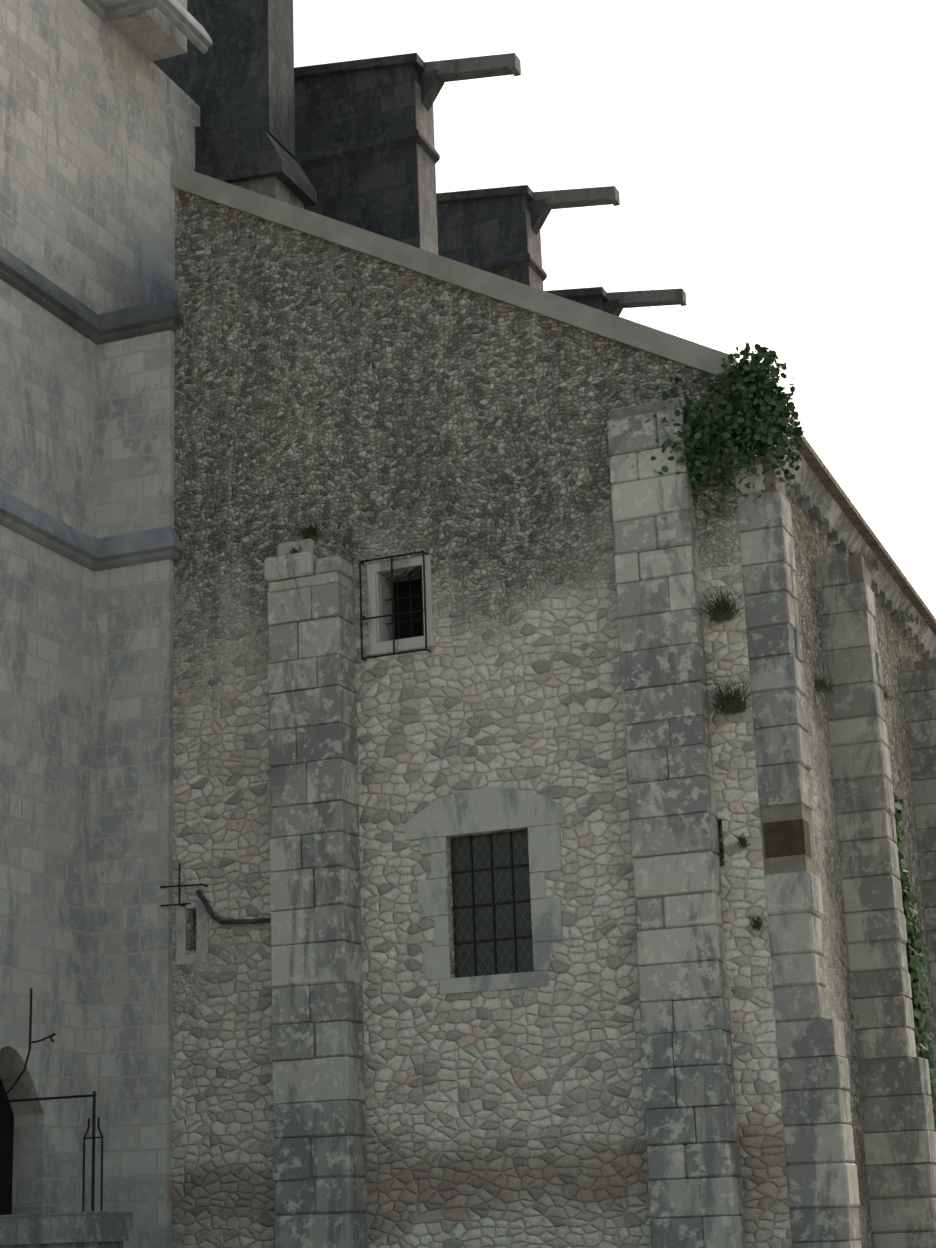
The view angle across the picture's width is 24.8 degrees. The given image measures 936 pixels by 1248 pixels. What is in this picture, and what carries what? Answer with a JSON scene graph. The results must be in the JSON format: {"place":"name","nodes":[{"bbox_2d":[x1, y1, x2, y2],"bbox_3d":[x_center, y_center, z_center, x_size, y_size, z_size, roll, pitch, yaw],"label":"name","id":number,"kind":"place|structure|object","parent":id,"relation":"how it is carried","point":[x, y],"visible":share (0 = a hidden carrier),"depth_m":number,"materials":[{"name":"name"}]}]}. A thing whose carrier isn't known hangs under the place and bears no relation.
{"place":"outdoors","nodes":[
{"label":"outdoors","id":0,"kind":"place"},
{"bbox_2d":[293,0,935,617],"label":"sky","id":1,"kind":"structure","parent":0,"point":[771,163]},
{"bbox_3d":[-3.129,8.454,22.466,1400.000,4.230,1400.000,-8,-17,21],"label":"ground","id":2,"kind":"structure","parent":0,"visible":0},
{"bbox_2d":[0,1078,13,1214],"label":"dark niche back","id":3,"kind":"object","parent":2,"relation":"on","point":[6,1140],"depth_m":22.78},
{"bbox_2d":[0,1212,132,1247],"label":"stone ledge","id":4,"kind":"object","parent":2,"relation":"on","point":[78,1230],"depth_m":20.96,"materials":[{"name":"stone"}]},
{"bbox_2d":[0,988,103,1211],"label":"well ironwork","id":5,"kind":"object","parent":4,"relation":"on","point":[93,1137],"visible":1,"depth_m":21.66,"materials":[{"name":"metal"}]},
{"bbox_2d":[0,0,199,1247],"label":"wall","id":6,"kind":"structure","parent":2,"relation":"on","point":[99,119],"depth_m":24.59,"materials":[{"name":"grey stone"}]},
{"bbox_2d":[0,489,182,571],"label":"string","id":7,"kind":"object","parent":6,"relation":"attached to","point":[31,522],"visible":1,"depth_m":25.00,"materials":[{"name":"stone"}]},
{"bbox_2d":[0,245,183,344],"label":"string","id":8,"kind":"object","parent":6,"relation":"on","point":[29,282],"visible":0.92,"depth_m":25.79,"materials":[{"name":"stone"}]},
{"bbox_2d":[81,0,211,53],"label":"cornice","id":9,"kind":"structure","parent":6,"relation":"attached to","point":[183,20],"depth_m":27.54,"materials":[{"name":"stone"}]},
{"bbox_2d":[153,0,294,157],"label":"buttress","id":10,"kind":"structure","parent":6,"relation":"attached to","point":[239,74],"depth_m":29.97,"materials":[{"name":"grey stone"}]},
{"bbox_2d":[230,176,303,208],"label":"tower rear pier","id":11,"kind":"structure","parent":6,"relation":"attached to","point":[275,187],"depth_m":29.20,"materials":[{"name":"grey stone"}]},
{"bbox_2d":[195,126,316,206],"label":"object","id":12,"kind":"object","parent":11,"relation":"on","point":[229,155],"visible":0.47,"depth_m":29.36,"materials":[{"name":"grey stone"}]},
{"bbox_2d":[172,189,791,1247],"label":"stone wall","id":13,"kind":"structure","parent":2,"relation":"on","point":[380,409],"depth_m":23.32,"materials":[{"name":"grey stone"}]},
{"bbox_2d":[160,863,207,906],"bbox_3d":[-3.186,2.928,23.937,0.540,0.480,0.161,-8,-17,21],"label":"iron cross","id":14,"kind":"object","parent":13,"relation":"attached to","point":[179,903],"visible":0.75,"depth_m":23.85,"materials":[{"name":"black metal"}]},
{"bbox_2d":[176,900,208,964],"bbox_3d":[-3.060,3.443,23.858,0.410,0.720,0.115,-8,-17,21],"label":"window surround","id":15,"kind":"object","parent":13,"relation":"attached to","point":[201,955],"visible":0.76,"depth_m":23.79,"materials":[{"name":"grey stone"}]},
{"bbox_2d":[196,890,270,924],"bbox_3d":[-2.511,3.124,23.645,1.157,0.458,0.155,-8,-17,21],"label":"pipe","id":16,"kind":"object","parent":13,"relation":"attached to","point":[203,899],"visible":0.88,"depth_m":23.59,"materials":[{"name":"black metal"}]},
{"bbox_2d":[267,572,367,1247],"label":"buttress","id":17,"kind":"structure","parent":13,"relation":"attached to","point":[327,752],"depth_m":22.83,"materials":[{"name":"grey stone"}]},
{"bbox_2d":[264,538,353,581],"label":"buttress cap stones","id":18,"kind":"object","parent":17,"relation":"on","point":[284,565],"visible":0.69,"depth_m":23.97,"materials":[{"name":"grey stone"}]},
{"bbox_2d":[287,545,301,553],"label":"plant","id":19,"kind":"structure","parent":18,"relation":"on","point":[293,551],"depth_m":24.14,"materials":[{"name":"green plant"}]},
{"bbox_2d":[281,528,350,562],"bbox_3d":[-1.768,-0.832,24.262,0.800,0.560,0.380,-8,-17,21],"label":"buttress rubble top","id":20,"kind":"object","parent":18,"relation":"attached to","point":[333,543],"visible":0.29,"depth_m":24.14,"materials":[{"name":"grey stone"}]},
{"bbox_2d":[289,518,326,539],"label":"plant","id":21,"kind":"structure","parent":20,"relation":"on","point":[311,533],"depth_m":24.20,"materials":[{"name":"green plant"}]},
{"bbox_2d":[359,551,430,660],"bbox_3d":[-0.782,-0.175,23.903,0.802,1.149,0.320,-8,-17,21],"label":"window grille","id":22,"kind":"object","parent":13,"relation":"attached to","point":[392,614],"depth_m":23.85,"materials":[{"name":"metal"}]},
{"bbox_2d":[376,572,423,642],"bbox_3d":[-0.677,-0.163,24.047,0.566,0.836,0.440,-8,-17,21],"label":"window reveal","id":23,"kind":"object","parent":13,"relation":"attached to","point":[384,607],"depth_m":24.09,"materials":[{"name":"stone"}]},
{"bbox_2d":[366,555,435,655],"bbox_3d":[-0.743,-0.197,23.885,0.830,1.060,0.155,-8,-17,21],"label":"window frame","id":24,"kind":"object","parent":13,"relation":"attached to","point":[374,647],"visible":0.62,"depth_m":23.82,"materials":[{"name":"stone"}]},
{"bbox_2d":[393,579,423,639],"bbox_3d":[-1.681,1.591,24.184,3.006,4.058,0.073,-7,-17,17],"label":"dark window","id":25,"kind":"structure","parent":13,"relation":"attached to","point":[404,606],"depth_m":24.32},
{"bbox_2d":[171,164,743,385],"bbox_3d":[-0.256,-4.063,25.085,6.920,4.225,0.840,-8,-17,21],"label":"wall coping","id":26,"kind":"object","parent":13,"relation":"attached to","point":[676,349],"depth_m":24.56,"materials":[{"name":"grey stone"}]},
{"bbox_2d":[404,787,564,993],"bbox_3d":[0.216,2.814,22.678,1.840,2.160,0.160,-8,-17,21],"label":"window surround","id":27,"kind":"object","parent":13,"relation":"attached to","point":[485,809],"visible":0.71,"depth_m":22.64,"materials":[{"name":"stone"}]},
{"bbox_2d":[451,831,531,975],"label":"window bars","id":28,"kind":"object","parent":27,"relation":"attached to","point":[492,868],"depth_m":22.66,"materials":[{"name":"metal"}]},
{"bbox_2d":[450,830,533,977],"bbox_3d":[0.278,2.982,22.690,0.960,1.540,0.030,-8,-17,21],"label":"window glass","id":29,"kind":"object","parent":27,"relation":"attached to","point":[483,915],"depth_m":22.68,"materials":[{"name":"black glass"}]},
{"bbox_2d":[626,448,708,491],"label":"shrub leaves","id":30,"kind":"object","parent":13,"relation":"attached to","point":[694,472],"visible":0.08,"depth_m":22.76,"materials":[{"name":"green plant"}]},
{"bbox_2d":[607,397,745,1247],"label":"corner pilaster","id":31,"kind":"object","parent":13,"relation":"attached to","point":[661,649],"depth_m":21.67,"materials":[{"name":"grey stone"}]},
{"bbox_2d":[684,582,753,622],"bbox_3d":[2.591,-0.243,22.178,0.852,0.467,0.451,-8,-17,21],"label":"weed","id":32,"kind":"object","parent":31,"relation":"attached to","point":[722,610],"visible":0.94,"depth_m":22.27,"materials":[{"name":"green plant"}]},
{"bbox_2d":[703,668,772,714],"bbox_3d":[2.699,0.683,21.863,1.043,0.586,0.478,-8,-17,21],"label":"weed","id":33,"kind":"object","parent":31,"relation":"attached to","point":[729,703],"visible":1,"depth_m":21.98,"materials":[{"name":"green plant"}]},
{"bbox_2d":[645,368,803,523],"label":"shrub leaves","id":34,"kind":"object","parent":13,"relation":"attached to","point":[769,439],"visible":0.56,"depth_m":22.68,"materials":[{"name":"green plant"}]},
{"bbox_2d":[701,342,795,441],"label":"shrub leaves","id":35,"kind":"object","parent":34,"relation":"attached to","point":[764,368],"visible":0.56,"depth_m":22.91,"materials":[{"name":"green plant"}]},
{"bbox_2d":[734,833,750,847],"bbox_3d":[2.780,2.189,21.593,0.235,0.163,0.181,-17,-22,41],"label":"weed","id":36,"kind":"object","parent":13,"relation":"attached to","point":[742,841],"visible":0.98,"depth_m":21.64,"materials":[{"name":"green plant"}]},
{"bbox_2d":[745,915,765,930],"bbox_3d":[2.856,2.991,21.333,0.361,0.216,0.216,-19,-23,45],"label":"weed","id":37,"kind":"object","parent":13,"relation":"attached to","point":[757,924],"visible":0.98,"depth_m":21.37,"materials":[{"name":"green plant"}]},
{"bbox_2d":[734,455,861,1247],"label":"corner buttress","id":38,"kind":"structure","parent":13,"relation":"attached to","point":[825,1183],"depth_m":21.39,"materials":[{"name":"grey stone"}]},
{"bbox_2d":[672,386,740,450],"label":"shrub stems","id":39,"kind":"object","parent":38,"relation":"on","point":[677,396],"visible":0.04,"depth_m":23.04,"materials":[{"name":"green plant"}]},
{"bbox_2d":[763,819,811,857],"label":"stone block","id":40,"kind":"structure","parent":38,"relation":"attached to","point":[787,838],"depth_m":21.59,"materials":[{"name":"stone"}]},
{"bbox_2d":[755,454,935,1247],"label":"stone wall","id":41,"kind":"structure","parent":2,"relation":"on","point":[811,543],"depth_m":25.19,"materials":[{"name":"grey stone"}]},
{"bbox_2d":[810,665,842,694],"bbox_3d":[4.256,0.658,25.164,0.269,0.326,0.722,-17,-22,42],"label":"plant tuft","id":42,"kind":"object","parent":41,"relation":"attached to","point":[823,686],"visible":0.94,"depth_m":25.21,"materials":[{"name":"green plant"}]},
{"bbox_2d":[759,433,935,659],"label":"eaves cornice","id":43,"kind":"structure","parent":41,"relation":"attached to","point":[818,501],"depth_m":27.63,"materials":[{"name":"grey stone"}]},
{"bbox_2d":[848,548,896,572],"bbox_3d":[5.279,-0.906,28.124,0.253,0.310,1.478,-17,-22,41],"label":"plant","id":44,"kind":"object","parent":43,"relation":"attached to","point":[876,566],"visible":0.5,"depth_m":28.34,"materials":[{"name":"green plant"}]},
{"bbox_2d":[889,606,934,627],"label":"plant","id":45,"kind":"object","parent":43,"relation":"attached to","point":[907,618],"visible":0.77,"depth_m":30.92,"materials":[{"name":"green plant"}]},
{"bbox_2d":[815,552,935,1247],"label":"buttress","id":46,"kind":"structure","parent":41,"relation":"attached to","point":[851,626],"depth_m":24.82,"materials":[{"name":"grey stone"}]},
{"bbox_2d":[857,549,876,570],"bbox_3d":[4.914,-0.782,26.130,0.256,0.340,0.590,-17,-22,41],"label":"weed side","id":47,"kind":"object","parent":46,"relation":"attached to","point":[866,564],"visible":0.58,"depth_m":26.19,"materials":[{"name":"green plant"}]},
{"bbox_2d":[881,682,906,701],"bbox_3d":[5.618,0.872,28.561,0.269,0.332,1.209,-17,-22,41],"label":"plant tuft","id":48,"kind":"object","parent":41,"relation":"attached to","point":[885,696],"visible":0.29,"depth_m":28.69,"materials":[{"name":"green plant"}]},
{"bbox_2d":[893,791,935,1163],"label":"ivy","id":49,"kind":"object","parent":41,"relation":"attached to","point":[920,994],"visible":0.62,"depth_m":28.18,"materials":[{"name":"green plant"}]},
{"bbox_2d":[901,658,935,1026],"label":"buttress","id":50,"kind":"structure","parent":41,"relation":"attached to","point":[920,705],"depth_m":30.52,"materials":[{"name":"grey stone"}]},
{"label":"far aisle wall","id":51,"kind":"object","parent":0,"visible":0},
{"bbox_2d":[776,413,935,635],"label":"lean to roof","id":52,"kind":"object","parent":51,"relation":"attached to","point":[813,460],"depth_m":27.67,"materials":[{"name":"stone"}]},
{"bbox_2d":[294,65,418,247],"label":"buttress","id":53,"kind":"structure","parent":52,"relation":"on","point":[377,193],"depth_m":31.60,"materials":[{"name":"grey stone"}]},
{"bbox_2d":[293,53,444,169],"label":"stone molding","id":54,"kind":"structure","parent":53,"relation":"on","point":[431,83],"depth_m":31.71,"materials":[{"name":"grey stone"}]},
{"bbox_2d":[414,80,437,254],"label":"buttress","id":55,"kind":"structure","parent":53,"relation":"attached to","point":[426,187],"depth_m":31.44,"materials":[{"name":"grey stone"}]},
{"bbox_2d":[419,53,520,81],"bbox_3d":[-0.207,-8.241,31.756,2.020,0.540,0.240,-8,-17,21],"label":"water spout","id":56,"kind":"object","parent":53,"relation":"attached to","point":[450,70],"visible":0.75,"depth_m":31.53,"materials":[{"name":"grey stone"}]},
{"bbox_2d":[437,195,528,285],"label":"buttress","id":57,"kind":"structure","parent":52,"relation":"attached to","point":[470,230],"depth_m":35.97,"materials":[{"name":"grey stone"}]},
{"bbox_2d":[436,185,550,280],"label":"stone molding","id":58,"kind":"structure","parent":57,"relation":"on","point":[539,211],"depth_m":35.91,"materials":[{"name":"grey stone"}]},
{"bbox_2d":[525,209,542,289],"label":"buttress","id":59,"kind":"structure","parent":57,"relation":"attached to","point":[534,249],"depth_m":35.84,"materials":[{"name":"grey stone"}]},
{"bbox_2d":[529,186,619,208],"bbox_3d":[1.550,-7.157,35.978,2.020,0.540,0.240,-8,-17,21],"label":"water spout","id":60,"kind":"object","parent":57,"relation":"attached to","point":[581,197],"visible":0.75,"depth_m":35.75,"materials":[{"name":"grey stone"}]},
{"bbox_2d":[566,296,602,310],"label":"buttress","id":61,"kind":"structure","parent":52,"relation":"attached to","point":[595,302],"depth_m":39.32,"materials":[{"name":"grey stone"}]},
{"bbox_2d":[546,287,622,315],"bbox_3d":[1.121,-5.399,40.038,3.700,1.892,0.900,-8,-17,21],"label":"buttress cap","id":62,"kind":"object","parent":61,"relation":"on","point":[613,307],"visible":0.21,"depth_m":39.38,"materials":[{"name":"grey stone"}]},
{"bbox_2d":[603,288,686,307],"bbox_3d":[3.019,-5.990,39.405,2.020,0.540,0.240,-8,-17,21],"label":"water spout","id":63,"kind":"object","parent":61,"relation":"attached to","point":[644,298],"visible":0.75,"depth_m":39.17,"materials":[{"name":"grey stone"}]}
]}

